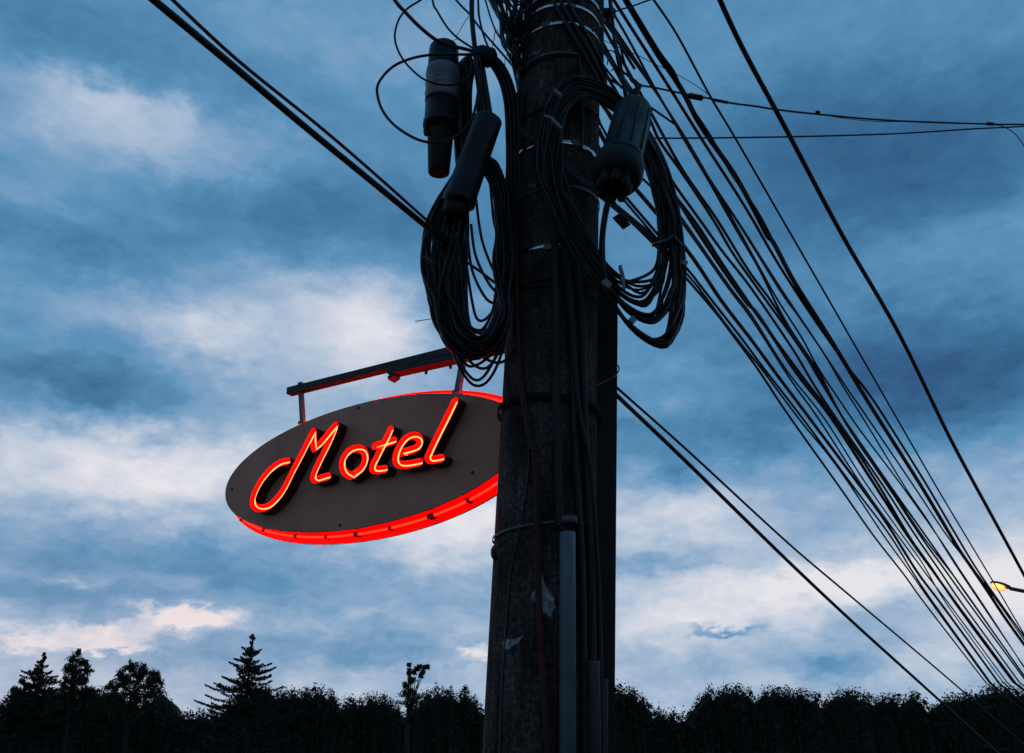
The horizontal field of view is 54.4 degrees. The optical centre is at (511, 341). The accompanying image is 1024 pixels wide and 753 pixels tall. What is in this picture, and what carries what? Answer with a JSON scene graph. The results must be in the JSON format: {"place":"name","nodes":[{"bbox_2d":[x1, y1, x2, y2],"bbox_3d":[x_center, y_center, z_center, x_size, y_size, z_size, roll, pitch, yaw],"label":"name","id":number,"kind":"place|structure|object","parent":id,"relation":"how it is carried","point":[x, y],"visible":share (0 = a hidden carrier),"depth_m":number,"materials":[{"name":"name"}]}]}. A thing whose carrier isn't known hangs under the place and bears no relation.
{"place":"outdoors","nodes":[
{"label":"outdoors","id":0,"kind":"place"},
{"bbox_2d":[0,0,1023,720],"label":"sky","id":1,"kind":"structure","parent":0,"point":[178,254],"materials":[{"name":"blue"}]},
{"bbox_2d":[836,117,891,121],"bbox_3d":[1.857,-1.183,5.277,0.599,0.117,0.010,9,-26,-20],"label":"thin wire","id":2,"kind":"object","parent":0,"point":[865,120],"visible":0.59,"depth_m":5.28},
{"label":"ground","id":3,"kind":"structure","parent":0,"visible":0},
{"bbox_2d":[0,677,32,752],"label":"broadleaf tree","id":4,"kind":"object","parent":3,"relation":"on","point":[12,723],"visible":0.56,"depth_m":77.69,"materials":[{"name":"green plant"}]},
{"bbox_2d":[0,652,97,752],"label":"spruce tree","id":5,"kind":"object","parent":3,"relation":"on","point":[31,713],"visible":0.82,"depth_m":76.70,"materials":[{"name":"green plant"}]},
{"bbox_2d":[37,648,102,752],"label":"broadleaf tree","id":6,"kind":"object","parent":3,"relation":"on","point":[68,695],"visible":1,"depth_m":75.45,"materials":[{"name":"green plant"}]},
{"bbox_2d":[91,658,166,752],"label":"broadleaf tree","id":7,"kind":"object","parent":3,"relation":"on","point":[126,683],"visible":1,"depth_m":76.40,"materials":[{"name":"green plant"}]},
{"bbox_2d":[180,634,301,752],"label":"spruce tree","id":8,"kind":"object","parent":3,"relation":"on","point":[246,685],"visible":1,"depth_m":74.84,"materials":[{"name":"green plant"}]},
{"bbox_2d":[395,662,429,752],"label":"broadleaf tree","id":9,"kind":"object","parent":3,"relation":"on","point":[409,702],"visible":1,"depth_m":75.24,"materials":[{"name":"green plant"}]},
{"bbox_2d":[0,681,1023,752],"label":"wood","id":10,"kind":"object","parent":3,"relation":"on","point":[733,721],"visible":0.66,"depth_m":88.52,"materials":[{"name":"green plant"}]},
{"bbox_2d":[482,0,600,752],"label":"utility pole","id":11,"kind":"object","parent":3,"relation":"on","point":[551,51],"visible":0.65,"depth_m":4.07,"materials":[{"name":"wood"}]},
{"bbox_2d":[286,346,504,395],"bbox_3d":[-0.580,0.157,5.000,1.466,0.129,0.067,-14,-28,29],"label":"sign bracket","id":12,"kind":"object","parent":11,"relation":"attached to","point":[397,369],"visible":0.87,"depth_m":4.99,"materials":[{"name":"metal"}]},
{"bbox_2d":[225,359,501,544],"bbox_3d":[-0.731,0.527,4.926,1.956,0.903,0.166,-14,-28,29],"label":"motel sign","id":13,"kind":"object","parent":12,"relation":"hanging from","point":[387,467],"visible":0.97,"depth_m":4.81,"materials":[{"name":"grey"}]},
{"bbox_2d":[415,157,517,386],"bbox_3d":[-0.192,-0.360,4.337,0.434,1.166,0.186,0,-24,0],"label":"cable coil","id":14,"kind":"object","parent":11,"relation":"hanging from","point":[444,268],"visible":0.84,"depth_m":4.26,"materials":[{"name":"grey rubber"}]},
{"bbox_2d":[148,0,452,246],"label":"overhead cable","id":15,"kind":"object","parent":14,"relation":"attached to","point":[178,20],"visible":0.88,"depth_m":3.49,"materials":[{"name":"black rubber"}]},
{"bbox_2d":[170,0,449,239],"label":"overhead cable","id":16,"kind":"object","parent":14,"relation":"attached to","point":[251,71],"visible":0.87,"depth_m":3.57,"materials":[{"name":"black rubber"}]},
{"bbox_2d":[442,110,501,220],"bbox_3d":[-0.177,-0.775,4.386,0.271,0.507,0.148,-12,-27,25],"label":"splice closure","id":17,"kind":"object","parent":14,"relation":"attached to","point":[460,194],"visible":1,"depth_m":4.33,"materials":[{"name":"plastic"}]},
{"bbox_2d":[454,44,519,294],"bbox_3d":[-0.146,-0.807,4.579,0.340,1.485,0.218,-9,-25,19],"label":"cable coil","id":18,"kind":"object","parent":11,"relation":"hanging from","point":[487,56],"visible":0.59,"depth_m":4.72,"materials":[{"name":"black rubber"}]},
{"bbox_2d":[376,51,480,143],"bbox_3d":[-0.386,-1.118,4.548,0.480,0.522,0.013,0,-24,0],"label":"loose cable","id":19,"kind":"object","parent":18,"relation":"attached to","point":[421,56],"visible":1,"depth_m":4.55,"materials":[{"name":"black rubber"}]},
{"bbox_2d":[393,0,472,52],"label":"loose cable","id":20,"kind":"object","parent":18,"relation":"attached to","point":[415,22],"visible":0.95,"depth_m":4.71,"materials":[{"name":"black rubber"}]},
{"bbox_2d":[394,0,472,85],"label":"loose cable","id":21,"kind":"object","parent":18,"relation":"attached to","point":[411,69],"visible":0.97,"depth_m":4.64,"materials":[{"name":"black rubber"}]},
{"bbox_2d":[423,38,459,178],"bbox_3d":[-0.336,-1.119,4.744,0.170,0.734,0.182,0,-24,0],"label":"splice closure","id":22,"kind":"object","parent":18,"relation":"attached to","point":[440,121],"visible":0.89,"depth_m":4.67,"materials":[{"name":"plastic"}]},
{"bbox_2d":[431,0,471,48],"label":"loose cable","id":23,"kind":"object","parent":18,"relation":"attached to","point":[449,30],"visible":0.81,"depth_m":4.83,"materials":[{"name":"black rubber"}]},
{"bbox_2d":[469,0,478,79],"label":"loose cable","id":24,"kind":"object","parent":18,"relation":"attached to","point":[472,26],"visible":0.84,"depth_m":4.75,"materials":[{"name":"black rubber"}]},
{"bbox_2d":[477,0,499,66],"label":"loose cable","id":25,"kind":"object","parent":18,"relation":"attached to","point":[482,31],"visible":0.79,"depth_m":4.90,"materials":[{"name":"black rubber"}]},
{"bbox_2d":[455,0,521,78],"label":"loose cable","id":26,"kind":"object","parent":11,"relation":"attached to","point":[486,35],"visible":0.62,"depth_m":5.00,"materials":[{"name":"black rubber"}]},
{"bbox_2d":[491,545,496,560],"bbox_3d":[-0.071,0.841,3.954,0.030,0.077,0.092,0,-24,0],"label":"cable clip","id":27,"kind":"object","parent":11,"relation":"attached to","point":[493,555],"visible":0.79,"depth_m":3.92,"materials":[{"name":"black metal"}]},
{"bbox_2d":[484,0,533,124],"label":"cable tangle","id":28,"kind":"object","parent":11,"relation":"attached to","point":[511,27],"visible":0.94,"depth_m":4.95,"materials":[{"name":"black rubber"}]},
{"bbox_2d":[497,29,515,76],"bbox_3d":[-0.028,-1.419,4.901,0.097,0.298,0.004,0,-24,0],"label":"tie wire","id":29,"kind":"object","parent":28,"relation":"hanging from","point":[506,53],"visible":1,"depth_m":4.89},
{"bbox_2d":[502,636,522,649],"bbox_3d":[0.000,1.120,3.690,0.097,0.046,0.007,-15,-28,30],"label":"paper scrap","id":30,"kind":"object","parent":11,"relation":"attached to","point":[509,643],"visible":1,"depth_m":3.69,"materials":[{"name":"white paper"}]},
{"bbox_2d":[520,128,540,149],"bbox_3d":[0.092,-0.937,4.615,0.158,0.181,0.026,-18,-30,35],"label":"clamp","id":31,"kind":"object","parent":11,"relation":"attached to","point":[528,136],"visible":0.71,"depth_m":4.62,"materials":[{"name":"black metal"}]},
{"bbox_2d":[531,590,534,601],"bbox_3d":[0.080,0.956,3.728,0.020,0.044,0.004,0,-24,0],"label":"paper scrap","id":32,"kind":"object","parent":11,"relation":"attached to","point":[533,596],"visible":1,"depth_m":3.73,"materials":[{"name":"white paper"}]},
{"bbox_2d":[491,522,582,552],"bbox_3d":[0.088,0.748,3.833,0.367,0.102,0.085,-5,-25,11],"label":"tie wire","id":33,"kind":"object","parent":11,"relation":"attached to","point":[531,532],"visible":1,"depth_m":3.81,"materials":[{"name":"grey metal"}]},
{"bbox_2d":[498,429,586,450],"bbox_3d":[0.117,0.401,3.987,0.366,0.106,0.088,-4,-24,9],"label":"tie wire","id":34,"kind":"object","parent":11,"relation":"attached to","point":[544,445],"visible":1,"depth_m":3.95,"materials":[{"name":"black metal"}]},
{"bbox_2d":[541,576,554,616],"bbox_3d":[0.133,0.953,3.727,0.059,0.157,0.005,0,-24,0],"label":"paper scrap","id":35,"kind":"object","parent":11,"relation":"attached to","point":[548,599],"visible":1,"depth_m":3.72,"materials":[{"name":"white paper"}]},
{"bbox_2d":[551,226,566,531],"bbox_3d":[0.185,0.121,4.083,0.048,1.346,0.037,7,-25,-16],"label":"down cable","id":36,"kind":"object","parent":11,"relation":"attached to","point":[557,455],"visible":0.96,"depth_m":4.04,"materials":[{"name":"black rubber"}]},
{"bbox_2d":[559,531,575,752],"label":"pipe","id":37,"kind":"object","parent":11,"relation":"attached to","point":[567,649],"visible":1,"depth_m":3.62,"materials":[{"name":"plastic"}]},
{"bbox_2d":[561,515,576,525],"bbox_3d":[0.218,0.690,3.826,0.066,0.028,0.066,0,-24,0],"label":"hose clamp","id":38,"kind":"object","parent":11,"relation":"attached to","point":[569,519],"visible":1,"depth_m":3.80,"materials":[{"name":"grey metal"}]},
{"bbox_2d":[561,237,587,752],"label":"down cable","id":39,"kind":"object","parent":11,"relation":"attached to","point":[582,601],"visible":0.95,"depth_m":3.82,"materials":[{"name":"black rubber"}]},
{"bbox_2d":[551,0,599,80],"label":"cross cable","id":40,"kind":"object","parent":11,"relation":"attached to","point":[575,39],"visible":0.82,"depth_m":4.79,"materials":[{"name":"black rubber"}]},
{"bbox_2d":[558,0,605,82],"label":"cross cable","id":41,"kind":"object","parent":11,"relation":"attached to","point":[581,37],"visible":0.84,"depth_m":4.82,"materials":[{"name":"black rubber"}]},
{"bbox_2d":[569,251,595,659],"bbox_3d":[0.290,0.391,4.023,0.054,1.750,0.126,-10,-26,22],"label":"down cable","id":42,"kind":"object","parent":11,"relation":"attached to","point":[591,579],"visible":0.89,"depth_m":3.95,"materials":[{"name":"black rubber"}]},
{"bbox_2d":[566,259,604,752],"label":"down cable","id":43,"kind":"object","parent":11,"relation":"attached to","point":[589,462],"visible":0.98,"depth_m":3.94,"materials":[{"name":"black rubber"}]},
{"bbox_2d":[565,0,606,83],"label":"cross cable","id":44,"kind":"object","parent":11,"relation":"attached to","point":[586,33],"visible":0.84,"depth_m":4.84,"materials":[{"name":"black rubber"}]},
{"bbox_2d":[587,660,600,752],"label":"pipe","id":45,"kind":"object","parent":11,"relation":"attached to","point":[594,711],"visible":1,"depth_m":3.60,"materials":[{"name":"grey plastic"}]},
{"bbox_2d":[598,0,603,81],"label":"cable","id":46,"kind":"object","parent":11,"relation":"attached to","point":[601,44],"visible":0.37,"depth_m":5.01,"materials":[{"name":"plastic"}]},
{"bbox_2d":[585,364,619,387],"bbox_3d":[0.396,0.144,4.147,0.061,0.210,0.320,-12,-27,25],"label":"loose cable","id":47,"kind":"object","parent":11,"relation":"attached to","point":[607,379],"visible":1,"depth_m":4.12,"materials":[{"name":"black rubber"}]},
{"bbox_2d":[603,679,607,752],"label":"pipe","id":48,"kind":"object","parent":11,"relation":"attached to","point":[605,685],"visible":0.56,"depth_m":3.72,"materials":[{"name":"grey plastic"}]},
{"bbox_2d":[604,8,615,18],"bbox_3d":[0.503,-1.697,5.156,0.065,0.056,0.056,0,-24,0],"label":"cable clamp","id":49,"kind":"object","parent":11,"relation":"attached to","point":[606,14],"visible":0.64,"depth_m":5.13,"materials":[{"name":"black metal"}]},
{"bbox_2d":[611,0,649,13],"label":"thin wire","id":50,"kind":"object","parent":49,"relation":"attached to","point":[630,6],"visible":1,"depth_m":4.84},
{"bbox_2d":[563,161,657,241],"bbox_3d":[0.438,-0.615,4.476,0.515,0.428,0.060,6,-25,-14],"label":"bracket bar","id":51,"kind":"object","parent":11,"relation":"attached to","point":[623,218],"visible":0.81,"depth_m":4.45,"materials":[{"name":"metal"}]},
{"bbox_2d":[536,75,687,348],"bbox_3d":[0.451,-0.625,4.395,0.706,1.371,0.185,8,-25,-17],"label":"cable coil","id":52,"kind":"object","parent":51,"relation":"hanging from","point":[568,92],"visible":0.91,"depth_m":4.34,"materials":[{"name":"grey rubber"}]},
{"bbox_2d":[599,198,606,251],"bbox_3d":[0.419,-0.504,4.297,0.035,0.344,0.188,14,-28,-29],"label":"loose cable","id":53,"kind":"object","parent":52,"relation":"attached to","point":[604,207],"visible":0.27,"depth_m":4.32,"materials":[{"name":"black rubber"}]},
{"bbox_2d":[601,201,610,293],"bbox_3d":[0.416,-0.454,4.246,0.052,0.506,0.124,10,-26,-21],"label":"loose cable","id":54,"kind":"object","parent":52,"relation":"attached to","point":[604,224],"visible":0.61,"depth_m":4.25,"materials":[{"name":"black rubber"}]},
{"bbox_2d":[604,0,638,96],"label":"cable tangle","id":55,"kind":"object","parent":11,"relation":"attached to","point":[620,74],"visible":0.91,"depth_m":5.00,"materials":[{"name":"black rubber"}]},
{"bbox_2d":[591,83,652,203],"bbox_3d":[0.477,-0.872,4.249,0.215,0.704,0.353,-18,-29,34],"label":"splice closure","id":56,"kind":"object","parent":11,"relation":"attached to","point":[617,169],"visible":1,"depth_m":4.09,"materials":[{"name":"plastic"}]},
{"bbox_2d":[603,40,709,95],"bbox_3d":[0.733,-1.389,5.046,0.596,0.197,0.012,8,-25,-17],"label":"thin wire","id":57,"kind":"object","parent":11,"relation":"attached to","point":[658,65],"visible":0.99,"depth_m":5.05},
{"bbox_2d":[628,0,874,411],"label":"overhead cable","id":58,"kind":"object","parent":11,"relation":"attached to","point":[742,190],"visible":1,"depth_m":6.27,"materials":[{"name":"black rubber"}]},
{"bbox_2d":[599,127,1023,704],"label":"overhead cable","id":59,"kind":"object","parent":11,"relation":"attached to","point":[708,281],"visible":0.89,"depth_m":6.85,"materials":[{"name":"black rubber"}]},
{"bbox_2d":[599,145,1023,710],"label":"overhead cable","id":60,"kind":"object","parent":11,"relation":"attached to","point":[745,343],"visible":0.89,"depth_m":6.85,"materials":[{"name":"black rubber"}]},
{"bbox_2d":[599,121,1023,696],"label":"overhead cable","id":61,"kind":"object","parent":11,"relation":"attached to","point":[734,296],"visible":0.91,"depth_m":6.81,"materials":[{"name":"black rubber"}]},
{"bbox_2d":[600,105,1023,690],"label":"overhead cable","id":62,"kind":"object","parent":11,"relation":"attached to","point":[699,228],"visible":0.84,"depth_m":7.12,"materials":[{"name":"black rubber"}]},
{"bbox_2d":[600,103,1023,699],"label":"overhead cable","id":63,"kind":"object","parent":11,"relation":"attached to","point":[822,415],"visible":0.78,"depth_m":7.09,"materials":[{"name":"black rubber"}]},
{"bbox_2d":[604,49,1023,678],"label":"overhead cable","id":64,"kind":"object","parent":11,"relation":"attached to","point":[808,361],"visible":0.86,"depth_m":6.97,"materials":[{"name":"black rubber"}]},
{"bbox_2d":[604,25,1023,673],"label":"overhead cable","id":65,"kind":"object","parent":11,"relation":"attached to","point":[762,287],"visible":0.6,"depth_m":6.45,"materials":[{"name":"black rubber"}]},
{"bbox_2d":[604,19,1023,675],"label":"overhead cable","id":66,"kind":"object","parent":11,"relation":"attached to","point":[820,373],"visible":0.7,"depth_m":7.28,"materials":[{"name":"black rubber"}]},
{"bbox_2d":[607,73,1023,685],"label":"overhead cable","id":67,"kind":"object","parent":11,"relation":"attached to","point":[819,393],"visible":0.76,"depth_m":7.14,"materials":[{"name":"black rubber"}]},
{"bbox_2d":[607,76,1023,666],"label":"overhead cable","id":68,"kind":"object","parent":11,"relation":"attached to","point":[725,204],"visible":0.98,"depth_m":6.33,"materials":[{"name":"black rubber"}]},
{"bbox_2d":[607,19,1023,667],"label":"overhead cable","id":69,"kind":"object","parent":11,"relation":"attached to","point":[785,311],"visible":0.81,"depth_m":6.79,"materials":[{"name":"black rubber"}]},
{"bbox_2d":[612,0,1023,636],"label":"overhead cable","id":70,"kind":"object","parent":11,"relation":"attached to","point":[630,26],"visible":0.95,"depth_m":6.64,"materials":[{"name":"black rubber"}]},
{"bbox_2d":[615,201,1023,712],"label":"overhead cable","id":71,"kind":"object","parent":11,"relation":"attached to","point":[767,383],"visible":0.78,"depth_m":7.08,"materials":[{"name":"black rubber"}]},
{"bbox_2d":[615,16,1023,639],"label":"overhead cable","id":72,"kind":"object","parent":11,"relation":"attached to","point":[829,360],"visible":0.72,"depth_m":7.55,"materials":[{"name":"black rubber"}]},
{"bbox_2d":[620,48,1023,124],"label":"overhead cable","id":73,"kind":"object","parent":11,"relation":"attached to","point":[654,87],"visible":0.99,"depth_m":5.02,"materials":[{"name":"black rubber"}]},
{"bbox_2d":[687,93,703,100],"bbox_3d":[0.870,-1.158,4.720,0.077,0.038,0.027,2,-24,-4],"label":"cable connector","id":74,"kind":"object","parent":73,"relation":"attached to","point":[693,96],"visible":1,"depth_m":4.71,"materials":[{"name":"black plastic"}]},
{"bbox_2d":[713,98,728,103],"bbox_3d":[1.006,-1.156,4.800,0.077,0.026,0.015,2,-24,-4],"label":"cable connector","id":75,"kind":"object","parent":73,"relation":"attached to","point":[725,102],"visible":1,"depth_m":4.79,"materials":[{"name":"black plastic"}]},
{"bbox_2d":[622,0,1023,645],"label":"overhead cable","id":76,"kind":"object","parent":11,"relation":"attached to","point":[704,132],"visible":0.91,"depth_m":7.01,"materials":[{"name":"black rubber"}]},
{"bbox_2d":[624,200,1023,711],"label":"overhead cable","id":77,"kind":"object","parent":11,"relation":"attached to","point":[708,300],"visible":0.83,"depth_m":7.04,"materials":[{"name":"black rubber"}]},
{"bbox_2d":[653,0,1023,634],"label":"overhead cable","id":78,"kind":"object","parent":11,"relation":"attached to","point":[736,140],"visible":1,"depth_m":6.76,"materials":[{"name":"black rubber"}]},
{"bbox_2d":[655,126,1023,138],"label":"overhead cable","id":79,"kind":"object","parent":11,"relation":"attached to","point":[829,135],"visible":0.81,"depth_m":5.16,"materials":[{"name":"black rubber"}]},
{"bbox_2d":[678,197,1023,689],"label":"overhead cable","id":80,"kind":"object","parent":11,"relation":"attached to","point":[706,245],"visible":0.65,"depth_m":7.58,"materials":[{"name":"black rubber"}]},
{"bbox_2d":[717,0,1023,576],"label":"overhead cable","id":81,"kind":"object","parent":11,"relation":"attached to","point":[749,61],"visible":1,"depth_m":6.75,"materials":[{"name":"black rubber"}]},
{"bbox_2d":[596,289,617,752],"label":"steel post","id":82,"kind":"object","parent":3,"relation":"on","point":[606,477],"visible":0.29,"depth_m":4.18,"materials":[{"name":"metal"}]},
{"bbox_2d":[617,393,998,752],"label":"overhead cable","id":83,"kind":"object","parent":82,"relation":"attached to","point":[706,481],"visible":0.81,"depth_m":6.10,"materials":[{"name":"black rubber"}]},
{"bbox_2d":[617,386,1023,744],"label":"overhead cable","id":84,"kind":"object","parent":82,"relation":"attached to","point":[738,497],"visible":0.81,"depth_m":6.05,"materials":[{"name":"black rubber"}]},
{"bbox_2d":[990,581,1023,592],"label":"street lamp","id":85,"kind":"object","parent":3,"relation":"on","point":[1001,586],"visible":0.96,"depth_m":23.60,"materials":[{"name":"glass"}]},
{"bbox_3d":[2.689,-1.222,5.600,0.045,0.021,0.020,0,-24,0],"label":"cable connector","id":86,"kind":"object","parent":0,"visible":0},
{"bbox_2d":[996,125,1023,146],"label":"thin wire","id":87,"kind":"object","parent":86,"relation":"hanging from","point":[1011,131],"visible":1,"depth_m":5.63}
]}

